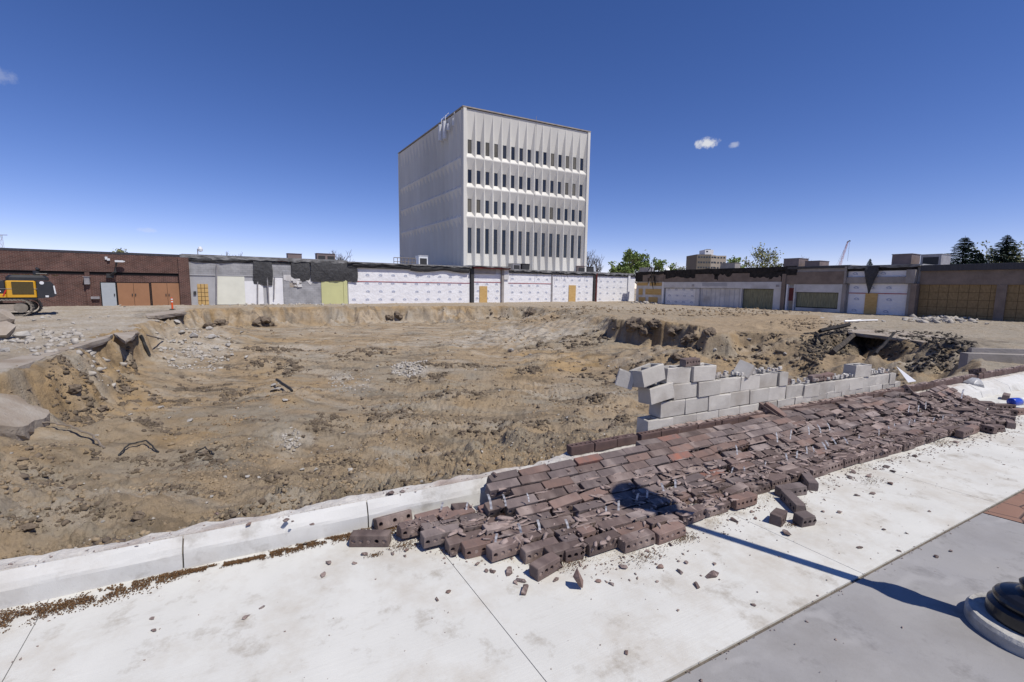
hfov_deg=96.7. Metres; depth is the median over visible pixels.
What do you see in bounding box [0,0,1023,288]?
sky
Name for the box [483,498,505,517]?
brick
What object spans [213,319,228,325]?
dirt clod
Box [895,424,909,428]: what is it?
brick
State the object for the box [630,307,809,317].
bank clods
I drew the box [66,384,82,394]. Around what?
dirt clod
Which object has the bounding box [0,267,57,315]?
excavator
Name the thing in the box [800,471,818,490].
brick
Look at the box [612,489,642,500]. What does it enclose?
brick
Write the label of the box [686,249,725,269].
apartment block
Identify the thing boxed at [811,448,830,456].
brick
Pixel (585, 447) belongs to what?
brick course
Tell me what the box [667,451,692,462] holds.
brick
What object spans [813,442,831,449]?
brick
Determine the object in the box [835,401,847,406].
brick
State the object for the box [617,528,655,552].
brick
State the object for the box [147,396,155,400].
dirt clod
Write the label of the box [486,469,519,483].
brick
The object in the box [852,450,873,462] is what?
brick
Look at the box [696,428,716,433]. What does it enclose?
brick
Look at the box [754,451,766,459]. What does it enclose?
brick
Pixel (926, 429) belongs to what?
brick
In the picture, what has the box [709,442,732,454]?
brick
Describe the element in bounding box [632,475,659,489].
brick
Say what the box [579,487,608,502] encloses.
brick
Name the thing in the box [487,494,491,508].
wall tie
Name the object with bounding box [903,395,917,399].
brick
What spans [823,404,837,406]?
brick
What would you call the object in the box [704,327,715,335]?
dirt clod
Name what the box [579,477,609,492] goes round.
brick
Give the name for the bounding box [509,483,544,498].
brick
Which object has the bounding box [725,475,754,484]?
brick
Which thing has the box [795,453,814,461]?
brick
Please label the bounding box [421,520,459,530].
brick
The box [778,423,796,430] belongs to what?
brick
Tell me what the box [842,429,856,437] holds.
brick
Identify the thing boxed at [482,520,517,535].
brick
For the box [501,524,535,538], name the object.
brick
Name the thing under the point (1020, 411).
brick
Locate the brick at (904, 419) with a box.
[899,417,913,420]
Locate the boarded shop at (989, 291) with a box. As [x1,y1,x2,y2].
[917,262,1023,321]
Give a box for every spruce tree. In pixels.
[946,236,987,263]
[972,253,987,263]
[985,234,1023,262]
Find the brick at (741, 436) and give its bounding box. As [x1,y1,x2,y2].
[727,433,748,441]
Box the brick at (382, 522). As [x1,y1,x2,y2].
[373,509,412,529]
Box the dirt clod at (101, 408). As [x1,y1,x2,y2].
[96,405,109,412]
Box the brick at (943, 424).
[931,423,947,427]
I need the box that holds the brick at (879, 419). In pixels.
[869,417,886,423]
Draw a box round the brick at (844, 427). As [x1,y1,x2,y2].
[837,423,850,430]
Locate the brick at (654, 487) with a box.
[638,484,664,492]
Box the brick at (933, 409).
[920,406,937,413]
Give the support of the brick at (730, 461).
on the sidewalk
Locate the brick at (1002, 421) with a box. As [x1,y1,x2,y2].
[992,418,1006,425]
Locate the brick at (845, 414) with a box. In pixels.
[837,412,855,419]
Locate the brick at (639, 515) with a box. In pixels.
[625,509,657,522]
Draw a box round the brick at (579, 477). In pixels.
[570,471,599,485]
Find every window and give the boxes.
[468,139,470,152]
[468,169,470,182]
[468,199,470,211]
[468,228,470,252]
[476,228,479,252]
[477,141,479,154]
[477,171,479,183]
[477,200,479,212]
[485,172,488,184]
[485,200,488,213]
[485,229,488,253]
[486,143,488,155]
[494,144,497,157]
[494,173,497,185]
[494,201,496,213]
[494,229,496,253]
[502,174,505,186]
[502,202,505,214]
[502,230,504,254]
[503,145,505,158]
[510,203,513,215]
[510,231,513,254]
[511,147,514,159]
[511,175,513,187]
[518,231,521,254]
[519,148,522,160]
[519,176,521,188]
[519,204,521,216]
[526,232,529,255]
[527,150,530,162]
[527,177,529,189]
[527,205,529,216]
[534,206,537,217]
[534,232,536,255]
[535,151,538,163]
[535,179,537,190]
[541,233,544,255]
[542,206,544,218]
[543,152,546,164]
[543,180,545,191]
[549,234,551,256]
[550,181,553,192]
[550,207,552,218]
[551,153,553,165]
[556,234,559,256]
[557,208,559,219]
[558,155,561,166]
[558,182,560,193]
[563,235,566,257]
[564,209,567,220]
[565,183,567,194]
[566,156,568,167]
[570,235,573,257]
[571,210,574,220]
[572,184,574,195]
[573,157,575,169]
[577,236,580,257]
[578,210,581,221]
[579,185,581,196]
[580,158,582,170]
[742,289,773,308]
[796,292,838,308]
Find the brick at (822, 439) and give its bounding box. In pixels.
[813,435,831,442]
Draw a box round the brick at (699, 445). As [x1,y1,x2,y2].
[689,440,712,451]
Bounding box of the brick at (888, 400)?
[882,398,894,403]
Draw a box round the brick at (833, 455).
[829,451,850,458]
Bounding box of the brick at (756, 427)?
[741,424,761,431]
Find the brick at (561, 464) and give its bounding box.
[547,459,576,471]
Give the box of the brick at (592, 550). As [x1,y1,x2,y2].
[582,530,620,555]
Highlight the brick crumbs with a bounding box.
[387,393,1022,681]
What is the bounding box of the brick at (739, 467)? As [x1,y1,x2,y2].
[730,461,754,472]
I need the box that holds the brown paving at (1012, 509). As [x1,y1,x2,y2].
[984,491,1023,523]
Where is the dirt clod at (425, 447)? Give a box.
[422,445,429,450]
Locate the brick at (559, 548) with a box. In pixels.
[544,538,583,561]
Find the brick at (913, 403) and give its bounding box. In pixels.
[897,399,916,406]
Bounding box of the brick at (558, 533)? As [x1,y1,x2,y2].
[554,526,576,540]
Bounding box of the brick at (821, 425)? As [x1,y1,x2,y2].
[811,421,829,429]
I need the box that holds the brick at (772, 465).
[756,463,780,470]
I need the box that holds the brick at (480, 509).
[477,500,505,517]
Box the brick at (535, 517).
[517,511,551,528]
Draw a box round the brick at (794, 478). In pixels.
[784,467,809,481]
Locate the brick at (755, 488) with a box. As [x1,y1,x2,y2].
[744,480,770,494]
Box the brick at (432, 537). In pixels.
[420,523,458,548]
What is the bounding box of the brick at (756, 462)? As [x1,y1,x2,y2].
[752,459,764,464]
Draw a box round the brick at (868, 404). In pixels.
[862,403,872,410]
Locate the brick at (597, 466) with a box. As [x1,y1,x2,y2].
[574,462,603,474]
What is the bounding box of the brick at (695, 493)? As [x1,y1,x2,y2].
[688,486,717,503]
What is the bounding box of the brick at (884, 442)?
[879,438,894,443]
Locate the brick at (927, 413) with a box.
[916,411,930,416]
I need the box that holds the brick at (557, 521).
[539,515,575,531]
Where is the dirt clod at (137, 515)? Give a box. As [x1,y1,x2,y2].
[130,510,145,520]
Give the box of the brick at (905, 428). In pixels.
[897,426,910,431]
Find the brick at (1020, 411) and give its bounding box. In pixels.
[1010,408,1023,414]
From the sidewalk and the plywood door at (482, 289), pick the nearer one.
the sidewalk
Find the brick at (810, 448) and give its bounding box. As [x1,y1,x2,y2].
[795,446,816,452]
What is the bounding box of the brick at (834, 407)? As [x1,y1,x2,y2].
[828,405,838,410]
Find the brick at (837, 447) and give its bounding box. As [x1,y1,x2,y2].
[826,444,848,452]
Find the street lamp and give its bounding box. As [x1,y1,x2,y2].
[984,576,1023,635]
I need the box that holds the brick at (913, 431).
[905,429,923,437]
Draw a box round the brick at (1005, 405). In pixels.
[995,403,1015,408]
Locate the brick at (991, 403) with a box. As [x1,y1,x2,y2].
[970,400,994,406]
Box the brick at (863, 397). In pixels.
[857,396,872,399]
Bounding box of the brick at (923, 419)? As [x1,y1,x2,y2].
[916,417,934,422]
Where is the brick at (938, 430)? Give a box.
[931,428,947,438]
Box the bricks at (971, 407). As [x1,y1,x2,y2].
[900,390,1017,420]
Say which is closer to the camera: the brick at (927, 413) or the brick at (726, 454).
the brick at (726, 454)
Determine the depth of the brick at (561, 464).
4.31 m
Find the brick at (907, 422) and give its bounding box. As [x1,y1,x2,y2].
[901,419,915,427]
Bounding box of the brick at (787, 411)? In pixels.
[782,410,794,412]
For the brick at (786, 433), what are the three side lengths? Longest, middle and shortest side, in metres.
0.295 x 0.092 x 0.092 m
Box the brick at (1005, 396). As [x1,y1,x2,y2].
[1001,392,1010,399]
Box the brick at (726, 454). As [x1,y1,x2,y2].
[720,450,741,460]
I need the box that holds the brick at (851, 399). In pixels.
[844,398,859,400]
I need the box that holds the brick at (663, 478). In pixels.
[658,470,685,486]
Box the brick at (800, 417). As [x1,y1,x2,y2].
[789,415,805,421]
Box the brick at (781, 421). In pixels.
[772,417,791,425]
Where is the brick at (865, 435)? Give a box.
[857,431,873,438]
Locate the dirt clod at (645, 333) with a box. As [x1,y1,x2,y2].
[639,327,652,336]
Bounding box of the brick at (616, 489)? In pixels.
[607,479,635,493]
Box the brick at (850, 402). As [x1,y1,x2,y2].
[843,400,856,404]
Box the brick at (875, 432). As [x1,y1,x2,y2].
[870,429,886,437]
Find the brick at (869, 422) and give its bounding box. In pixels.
[857,419,873,425]
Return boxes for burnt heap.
[799,332,827,376]
[820,324,851,354]
[825,327,886,357]
[846,330,962,360]
[904,336,977,373]
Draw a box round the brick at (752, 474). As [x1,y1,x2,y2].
[747,472,763,480]
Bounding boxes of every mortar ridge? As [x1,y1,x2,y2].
[498,426,802,491]
[503,431,806,498]
[514,437,837,517]
[520,419,935,526]
[528,425,931,532]
[538,436,817,501]
[680,421,796,444]
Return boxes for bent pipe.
[42,421,105,448]
[118,440,158,454]
[195,446,214,454]
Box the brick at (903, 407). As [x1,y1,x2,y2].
[895,404,909,414]
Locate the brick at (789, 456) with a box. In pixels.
[784,453,801,458]
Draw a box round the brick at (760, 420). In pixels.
[747,417,765,423]
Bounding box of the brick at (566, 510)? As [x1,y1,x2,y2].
[552,507,572,517]
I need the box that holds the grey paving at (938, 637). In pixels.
[672,513,1023,681]
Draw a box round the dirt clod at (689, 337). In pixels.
[683,332,698,342]
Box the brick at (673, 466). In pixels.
[656,462,682,474]
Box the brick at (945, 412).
[937,409,956,414]
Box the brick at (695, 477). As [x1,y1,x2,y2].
[676,473,704,486]
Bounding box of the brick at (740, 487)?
[722,482,749,496]
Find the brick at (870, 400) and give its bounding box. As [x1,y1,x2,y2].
[861,398,878,403]
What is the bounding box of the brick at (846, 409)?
[840,408,851,411]
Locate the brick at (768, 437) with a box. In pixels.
[764,434,778,440]
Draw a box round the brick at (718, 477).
[705,474,724,482]
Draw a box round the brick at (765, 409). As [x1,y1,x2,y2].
[758,402,777,415]
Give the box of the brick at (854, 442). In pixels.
[844,440,862,446]
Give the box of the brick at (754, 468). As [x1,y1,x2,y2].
[748,467,762,472]
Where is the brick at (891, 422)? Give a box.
[885,420,900,425]
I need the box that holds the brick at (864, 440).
[857,438,869,442]
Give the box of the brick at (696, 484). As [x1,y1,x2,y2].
[682,480,711,488]
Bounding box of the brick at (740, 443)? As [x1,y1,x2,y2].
[729,440,748,450]
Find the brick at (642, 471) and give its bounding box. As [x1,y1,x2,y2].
[633,466,658,476]
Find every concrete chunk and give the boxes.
[0,309,14,323]
[0,321,15,338]
[0,347,9,351]
[12,331,31,337]
[188,332,198,337]
[207,334,216,337]
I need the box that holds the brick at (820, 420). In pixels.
[809,418,827,422]
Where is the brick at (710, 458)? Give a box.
[701,453,722,461]
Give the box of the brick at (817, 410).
[810,408,823,411]
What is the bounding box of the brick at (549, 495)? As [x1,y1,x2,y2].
[535,488,567,502]
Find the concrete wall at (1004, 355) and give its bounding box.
[958,348,1023,368]
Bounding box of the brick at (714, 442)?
[708,436,730,445]
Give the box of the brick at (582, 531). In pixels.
[576,524,598,538]
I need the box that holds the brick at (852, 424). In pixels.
[845,421,861,430]
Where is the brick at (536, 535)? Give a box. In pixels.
[523,528,554,543]
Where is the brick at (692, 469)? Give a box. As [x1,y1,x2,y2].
[681,465,706,475]
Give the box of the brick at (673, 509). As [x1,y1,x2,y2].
[657,502,687,515]
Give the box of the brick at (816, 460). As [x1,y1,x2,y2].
[808,456,830,463]
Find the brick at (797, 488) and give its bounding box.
[774,482,806,496]
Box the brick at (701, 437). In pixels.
[687,434,710,441]
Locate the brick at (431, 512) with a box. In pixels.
[414,506,451,518]
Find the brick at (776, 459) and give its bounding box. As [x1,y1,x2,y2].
[762,454,785,463]
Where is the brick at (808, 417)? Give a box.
[801,415,819,421]
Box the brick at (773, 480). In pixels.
[764,473,790,488]
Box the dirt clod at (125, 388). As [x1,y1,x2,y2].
[120,386,130,391]
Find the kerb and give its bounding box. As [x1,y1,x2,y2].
[0,373,1023,609]
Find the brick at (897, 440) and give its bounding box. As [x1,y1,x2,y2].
[894,435,907,442]
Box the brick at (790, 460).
[776,458,800,465]
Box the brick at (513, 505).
[503,493,537,515]
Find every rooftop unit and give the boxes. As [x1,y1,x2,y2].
[286,253,301,257]
[315,253,334,259]
[415,255,427,264]
[508,263,520,268]
[520,264,529,269]
[576,266,584,271]
[586,267,593,271]
[639,267,654,271]
[720,263,740,268]
[783,258,807,266]
[805,260,829,265]
[891,253,920,264]
[920,254,950,264]
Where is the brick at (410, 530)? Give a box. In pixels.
[398,514,437,538]
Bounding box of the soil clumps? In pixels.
[0,309,822,534]
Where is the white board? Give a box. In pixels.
[844,319,861,321]
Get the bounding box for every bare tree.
[330,250,353,261]
[586,251,604,271]
[666,262,686,269]
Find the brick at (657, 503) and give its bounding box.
[647,495,677,510]
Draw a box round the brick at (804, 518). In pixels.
[792,510,816,527]
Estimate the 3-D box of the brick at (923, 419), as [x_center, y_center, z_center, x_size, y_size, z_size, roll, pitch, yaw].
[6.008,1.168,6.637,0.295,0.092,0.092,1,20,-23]
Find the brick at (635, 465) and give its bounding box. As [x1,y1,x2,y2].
[622,460,649,471]
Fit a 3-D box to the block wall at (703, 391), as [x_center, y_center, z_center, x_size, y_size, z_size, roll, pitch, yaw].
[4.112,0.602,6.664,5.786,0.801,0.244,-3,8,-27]
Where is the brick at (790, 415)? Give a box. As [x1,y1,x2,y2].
[778,412,796,417]
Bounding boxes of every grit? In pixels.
[0,325,127,387]
[8,418,1018,680]
[155,319,232,371]
[202,303,346,305]
[280,427,300,453]
[328,373,372,389]
[391,360,427,377]
[631,301,657,304]
[902,314,977,322]
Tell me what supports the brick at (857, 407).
on the brick at (859, 412)
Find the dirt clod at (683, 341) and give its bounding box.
[680,338,687,344]
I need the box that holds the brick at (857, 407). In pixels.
[848,403,865,412]
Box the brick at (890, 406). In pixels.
[883,402,898,409]
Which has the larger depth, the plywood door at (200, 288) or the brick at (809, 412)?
the plywood door at (200, 288)
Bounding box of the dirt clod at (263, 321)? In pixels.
[252,316,270,326]
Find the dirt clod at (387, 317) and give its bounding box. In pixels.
[385,315,393,319]
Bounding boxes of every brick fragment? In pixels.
[440,519,457,522]
[449,514,460,518]
[450,551,457,556]
[467,521,483,525]
[497,534,515,537]
[506,566,512,575]
[516,578,525,582]
[521,584,528,594]
[573,568,582,587]
[693,581,699,588]
[705,570,718,577]
[782,529,790,534]
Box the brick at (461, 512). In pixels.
[438,506,474,520]
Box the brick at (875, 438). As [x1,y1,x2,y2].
[867,436,882,440]
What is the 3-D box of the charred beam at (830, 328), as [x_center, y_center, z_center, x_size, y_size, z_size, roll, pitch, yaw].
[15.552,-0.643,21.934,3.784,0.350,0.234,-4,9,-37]
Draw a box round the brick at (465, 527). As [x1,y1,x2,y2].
[459,517,495,532]
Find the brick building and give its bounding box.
[0,248,180,306]
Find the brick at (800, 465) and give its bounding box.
[793,461,814,467]
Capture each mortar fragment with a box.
[495,526,510,531]
[510,532,524,537]
[575,522,591,527]
[658,480,669,485]
[667,519,677,522]
[682,512,694,515]
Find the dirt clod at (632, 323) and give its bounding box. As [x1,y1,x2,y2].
[625,316,645,331]
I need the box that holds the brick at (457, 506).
[450,502,469,509]
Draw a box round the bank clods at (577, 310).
[517,305,651,321]
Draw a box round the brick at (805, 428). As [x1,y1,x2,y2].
[795,424,815,435]
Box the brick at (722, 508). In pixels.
[701,497,730,517]
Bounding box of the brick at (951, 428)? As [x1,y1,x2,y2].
[943,425,959,435]
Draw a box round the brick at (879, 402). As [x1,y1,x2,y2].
[871,400,886,405]
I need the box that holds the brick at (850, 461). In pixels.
[839,453,858,466]
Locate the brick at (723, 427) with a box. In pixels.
[713,423,734,430]
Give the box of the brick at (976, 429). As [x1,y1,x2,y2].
[964,424,979,433]
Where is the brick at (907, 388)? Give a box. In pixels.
[900,384,912,392]
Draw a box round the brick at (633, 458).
[625,452,650,463]
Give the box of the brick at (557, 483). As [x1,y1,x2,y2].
[541,476,573,490]
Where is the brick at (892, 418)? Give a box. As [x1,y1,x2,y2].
[883,415,898,421]
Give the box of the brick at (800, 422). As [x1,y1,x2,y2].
[792,421,805,430]
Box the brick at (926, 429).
[920,427,934,431]
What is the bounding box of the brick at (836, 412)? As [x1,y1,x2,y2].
[832,409,843,418]
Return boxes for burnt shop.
[635,266,664,303]
[663,267,786,309]
[785,265,860,312]
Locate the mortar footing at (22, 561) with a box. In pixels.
[0,371,1023,570]
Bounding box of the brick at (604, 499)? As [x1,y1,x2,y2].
[599,494,616,505]
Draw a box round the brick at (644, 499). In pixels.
[631,492,662,505]
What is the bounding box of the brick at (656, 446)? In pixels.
[646,441,670,450]
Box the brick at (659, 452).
[647,447,672,457]
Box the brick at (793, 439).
[779,435,800,443]
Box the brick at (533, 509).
[514,502,549,518]
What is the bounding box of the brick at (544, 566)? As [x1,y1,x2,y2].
[529,552,562,581]
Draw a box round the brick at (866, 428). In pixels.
[855,425,874,434]
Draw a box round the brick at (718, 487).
[711,482,732,493]
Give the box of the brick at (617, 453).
[599,449,626,459]
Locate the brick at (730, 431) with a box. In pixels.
[723,428,744,436]
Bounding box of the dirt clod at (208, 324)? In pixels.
[202,321,216,326]
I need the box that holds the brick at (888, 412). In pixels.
[881,409,897,416]
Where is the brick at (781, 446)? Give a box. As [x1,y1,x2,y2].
[776,443,799,452]
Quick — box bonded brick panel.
[929,384,970,407]
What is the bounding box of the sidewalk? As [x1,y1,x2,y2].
[0,389,1023,681]
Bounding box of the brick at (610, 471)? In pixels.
[597,465,625,477]
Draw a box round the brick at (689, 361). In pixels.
[679,357,699,366]
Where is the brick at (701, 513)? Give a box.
[675,504,706,525]
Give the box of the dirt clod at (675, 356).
[670,352,682,359]
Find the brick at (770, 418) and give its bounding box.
[763,416,780,421]
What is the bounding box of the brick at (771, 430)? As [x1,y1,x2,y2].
[762,426,782,434]
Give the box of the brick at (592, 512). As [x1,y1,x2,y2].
[575,508,604,516]
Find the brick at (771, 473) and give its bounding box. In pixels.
[760,472,776,475]
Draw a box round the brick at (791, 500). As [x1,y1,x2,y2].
[780,490,805,512]
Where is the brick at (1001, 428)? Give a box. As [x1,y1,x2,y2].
[985,424,1005,431]
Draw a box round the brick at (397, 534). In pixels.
[396,518,411,539]
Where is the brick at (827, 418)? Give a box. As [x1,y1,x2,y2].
[820,416,835,420]
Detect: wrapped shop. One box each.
[347,261,471,303]
[466,265,511,302]
[508,269,635,301]
[843,264,931,315]
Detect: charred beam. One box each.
[814,331,823,344]
[818,323,850,332]
[829,333,855,354]
[873,332,895,354]
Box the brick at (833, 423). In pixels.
[827,419,845,428]
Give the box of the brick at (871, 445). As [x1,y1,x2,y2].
[857,442,875,450]
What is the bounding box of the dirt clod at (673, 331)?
[666,325,682,336]
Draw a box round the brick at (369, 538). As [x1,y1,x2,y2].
[349,529,391,546]
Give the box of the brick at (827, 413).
[814,409,833,417]
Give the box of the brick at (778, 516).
[769,508,787,526]
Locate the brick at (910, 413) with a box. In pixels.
[904,409,919,416]
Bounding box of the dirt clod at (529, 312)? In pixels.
[524,307,535,316]
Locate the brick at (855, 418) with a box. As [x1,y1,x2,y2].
[844,416,862,421]
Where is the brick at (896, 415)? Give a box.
[891,413,902,417]
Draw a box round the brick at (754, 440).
[745,436,765,449]
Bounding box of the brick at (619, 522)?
[595,515,631,533]
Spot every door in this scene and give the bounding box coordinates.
[101,283,116,305]
[117,283,134,305]
[133,283,150,305]
[151,283,167,304]
[167,283,180,304]
[197,284,208,304]
[479,286,486,302]
[568,285,575,301]
[863,293,877,313]
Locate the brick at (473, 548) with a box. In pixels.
[461,533,501,558]
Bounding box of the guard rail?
[393,257,415,263]
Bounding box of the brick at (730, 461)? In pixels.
[724,458,739,470]
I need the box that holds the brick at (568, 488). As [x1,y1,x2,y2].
[563,484,582,493]
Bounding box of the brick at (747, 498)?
[728,491,757,508]
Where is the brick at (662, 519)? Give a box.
[644,513,678,529]
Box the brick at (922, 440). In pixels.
[908,436,925,446]
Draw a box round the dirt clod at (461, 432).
[458,429,465,435]
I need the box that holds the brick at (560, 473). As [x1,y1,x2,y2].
[547,466,577,478]
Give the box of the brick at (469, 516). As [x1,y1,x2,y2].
[458,512,486,521]
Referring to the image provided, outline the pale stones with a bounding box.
[68,323,836,547]
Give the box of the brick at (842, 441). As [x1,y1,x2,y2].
[836,438,852,443]
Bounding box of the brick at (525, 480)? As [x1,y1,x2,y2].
[517,472,549,486]
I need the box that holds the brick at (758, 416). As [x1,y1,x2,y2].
[749,414,769,419]
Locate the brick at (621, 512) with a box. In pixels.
[607,509,627,517]
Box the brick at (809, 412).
[800,409,815,414]
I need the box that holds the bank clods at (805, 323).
[769,317,851,330]
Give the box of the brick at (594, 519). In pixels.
[575,515,606,527]
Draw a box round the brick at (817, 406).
[807,405,824,407]
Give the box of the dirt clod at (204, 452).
[198,450,209,455]
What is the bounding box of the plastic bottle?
[1006,397,1023,405]
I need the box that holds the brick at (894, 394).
[884,391,900,397]
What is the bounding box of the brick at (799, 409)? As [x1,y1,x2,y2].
[793,407,811,411]
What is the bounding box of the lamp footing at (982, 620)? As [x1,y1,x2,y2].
[964,592,1023,657]
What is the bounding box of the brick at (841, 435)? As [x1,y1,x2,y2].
[826,431,846,442]
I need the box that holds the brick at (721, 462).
[702,459,726,470]
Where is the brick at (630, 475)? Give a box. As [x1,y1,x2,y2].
[607,471,635,483]
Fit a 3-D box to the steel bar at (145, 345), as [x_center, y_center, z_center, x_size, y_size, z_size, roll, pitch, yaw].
[-16.232,0.183,20.137,0.368,0.952,0.151,-1,7,-17]
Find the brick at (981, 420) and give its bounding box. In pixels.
[969,417,991,423]
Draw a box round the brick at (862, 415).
[856,413,868,418]
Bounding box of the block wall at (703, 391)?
[636,362,900,432]
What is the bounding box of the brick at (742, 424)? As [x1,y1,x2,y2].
[733,421,753,427]
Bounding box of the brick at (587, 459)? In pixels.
[573,453,602,465]
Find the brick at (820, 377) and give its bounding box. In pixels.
[807,374,823,381]
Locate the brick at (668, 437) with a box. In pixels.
[658,434,681,441]
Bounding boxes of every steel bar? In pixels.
[139,332,163,339]
[139,335,150,355]
[275,378,292,391]
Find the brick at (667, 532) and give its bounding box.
[651,521,685,544]
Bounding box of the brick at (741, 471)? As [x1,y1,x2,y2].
[727,469,752,477]
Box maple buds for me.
[0,438,949,633]
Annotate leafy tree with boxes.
[112,248,127,252]
[608,247,647,273]
[623,250,651,283]
[638,257,676,271]
[727,255,745,267]
[742,242,783,267]
[770,256,782,266]
[969,240,1023,262]
[1014,241,1023,262]
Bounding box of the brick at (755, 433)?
[745,429,766,438]
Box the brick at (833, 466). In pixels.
[821,459,842,472]
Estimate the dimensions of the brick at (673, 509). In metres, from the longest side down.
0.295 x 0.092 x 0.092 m
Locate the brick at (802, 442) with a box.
[795,438,815,447]
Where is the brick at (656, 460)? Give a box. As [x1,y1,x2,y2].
[645,455,669,466]
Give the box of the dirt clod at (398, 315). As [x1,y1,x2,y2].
[394,311,402,319]
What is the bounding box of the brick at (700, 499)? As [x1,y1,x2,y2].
[697,493,727,503]
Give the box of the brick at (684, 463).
[677,457,702,467]
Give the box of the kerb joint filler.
[182,503,367,553]
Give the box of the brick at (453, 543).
[445,529,484,553]
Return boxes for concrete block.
[615,368,633,389]
[629,363,664,387]
[638,382,673,404]
[734,359,755,378]
[843,363,871,377]
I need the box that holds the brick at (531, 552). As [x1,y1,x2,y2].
[519,536,558,563]
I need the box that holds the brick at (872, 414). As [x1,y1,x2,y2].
[864,411,879,416]
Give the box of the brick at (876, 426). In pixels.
[871,422,885,429]
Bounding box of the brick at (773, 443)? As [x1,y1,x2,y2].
[765,439,781,448]
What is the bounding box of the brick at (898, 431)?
[885,429,905,437]
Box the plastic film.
[962,377,984,387]
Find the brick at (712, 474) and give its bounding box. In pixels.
[700,469,723,476]
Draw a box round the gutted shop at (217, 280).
[178,254,357,304]
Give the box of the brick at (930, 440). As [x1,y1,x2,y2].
[919,432,937,443]
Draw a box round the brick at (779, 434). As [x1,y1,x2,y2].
[772,432,783,439]
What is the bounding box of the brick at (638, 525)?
[616,521,648,534]
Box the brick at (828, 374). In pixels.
[821,372,834,380]
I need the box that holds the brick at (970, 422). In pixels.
[964,421,980,424]
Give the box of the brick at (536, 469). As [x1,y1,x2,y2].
[518,464,549,475]
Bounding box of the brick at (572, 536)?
[558,533,581,541]
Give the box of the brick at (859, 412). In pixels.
[853,409,866,414]
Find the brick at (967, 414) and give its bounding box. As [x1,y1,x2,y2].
[959,412,972,416]
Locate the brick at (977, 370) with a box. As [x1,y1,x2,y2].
[968,368,985,373]
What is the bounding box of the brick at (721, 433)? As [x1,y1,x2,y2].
[704,430,727,438]
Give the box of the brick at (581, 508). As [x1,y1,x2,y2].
[572,500,605,515]
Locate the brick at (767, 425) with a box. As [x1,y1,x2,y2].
[757,421,777,428]
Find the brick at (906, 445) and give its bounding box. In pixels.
[896,439,916,450]
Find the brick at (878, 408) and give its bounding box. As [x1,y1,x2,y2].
[871,405,884,411]
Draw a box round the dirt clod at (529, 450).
[527,447,532,453]
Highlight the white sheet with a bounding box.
[897,367,914,381]
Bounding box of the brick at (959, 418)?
[949,417,967,425]
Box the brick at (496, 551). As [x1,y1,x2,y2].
[486,536,526,561]
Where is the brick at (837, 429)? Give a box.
[826,427,843,432]
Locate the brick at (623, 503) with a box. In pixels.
[604,498,635,511]
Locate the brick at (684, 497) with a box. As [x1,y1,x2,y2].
[673,492,691,504]
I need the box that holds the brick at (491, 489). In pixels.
[485,478,520,497]
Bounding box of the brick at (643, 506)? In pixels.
[624,503,655,512]
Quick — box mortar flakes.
[433,395,1009,546]
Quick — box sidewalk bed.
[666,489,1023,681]
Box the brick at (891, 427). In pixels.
[882,425,895,431]
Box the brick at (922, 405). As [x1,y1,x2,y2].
[917,400,927,409]
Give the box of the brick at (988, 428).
[977,424,997,433]
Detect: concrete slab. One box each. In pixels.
[0,334,112,369]
[0,393,49,440]
[113,326,139,343]
[145,309,185,318]
[848,329,946,346]
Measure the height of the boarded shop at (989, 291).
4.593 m
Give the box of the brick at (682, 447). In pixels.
[668,443,693,453]
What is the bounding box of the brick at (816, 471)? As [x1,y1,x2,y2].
[805,463,828,477]
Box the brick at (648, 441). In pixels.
[635,438,661,445]
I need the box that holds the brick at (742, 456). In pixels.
[735,451,754,461]
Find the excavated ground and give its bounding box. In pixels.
[0,289,1023,562]
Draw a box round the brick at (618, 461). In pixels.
[599,456,627,468]
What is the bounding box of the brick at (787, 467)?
[774,464,799,472]
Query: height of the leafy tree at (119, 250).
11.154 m
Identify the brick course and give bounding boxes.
[567,365,1023,455]
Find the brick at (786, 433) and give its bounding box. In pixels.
[781,428,795,435]
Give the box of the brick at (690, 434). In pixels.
[678,430,700,437]
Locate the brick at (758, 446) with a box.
[747,443,770,451]
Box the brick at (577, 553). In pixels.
[564,541,585,562]
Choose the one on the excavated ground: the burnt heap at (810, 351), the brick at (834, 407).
the burnt heap at (810, 351)
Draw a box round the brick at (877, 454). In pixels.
[868,447,888,458]
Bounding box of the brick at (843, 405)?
[838,403,847,408]
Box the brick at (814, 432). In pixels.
[810,429,827,437]
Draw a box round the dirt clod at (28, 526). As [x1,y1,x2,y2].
[19,523,35,530]
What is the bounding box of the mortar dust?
[458,419,1016,569]
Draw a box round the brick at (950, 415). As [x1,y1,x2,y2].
[930,414,956,420]
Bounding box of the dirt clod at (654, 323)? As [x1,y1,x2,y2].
[646,318,661,328]
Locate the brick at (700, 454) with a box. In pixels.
[691,448,714,458]
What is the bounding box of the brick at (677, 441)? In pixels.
[666,437,689,446]
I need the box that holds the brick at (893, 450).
[883,443,901,454]
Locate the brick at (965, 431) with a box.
[954,426,973,437]
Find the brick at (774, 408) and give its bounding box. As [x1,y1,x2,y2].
[762,402,786,416]
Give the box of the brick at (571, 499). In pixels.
[548,492,581,513]
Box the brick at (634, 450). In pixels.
[622,445,648,455]
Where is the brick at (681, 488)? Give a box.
[659,485,687,496]
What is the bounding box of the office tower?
[398,105,590,271]
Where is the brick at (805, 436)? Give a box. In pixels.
[797,432,814,439]
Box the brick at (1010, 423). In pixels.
[1005,418,1015,428]
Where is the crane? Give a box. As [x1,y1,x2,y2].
[838,240,849,264]
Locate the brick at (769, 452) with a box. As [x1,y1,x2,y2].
[762,448,783,456]
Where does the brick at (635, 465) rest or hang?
on the sidewalk

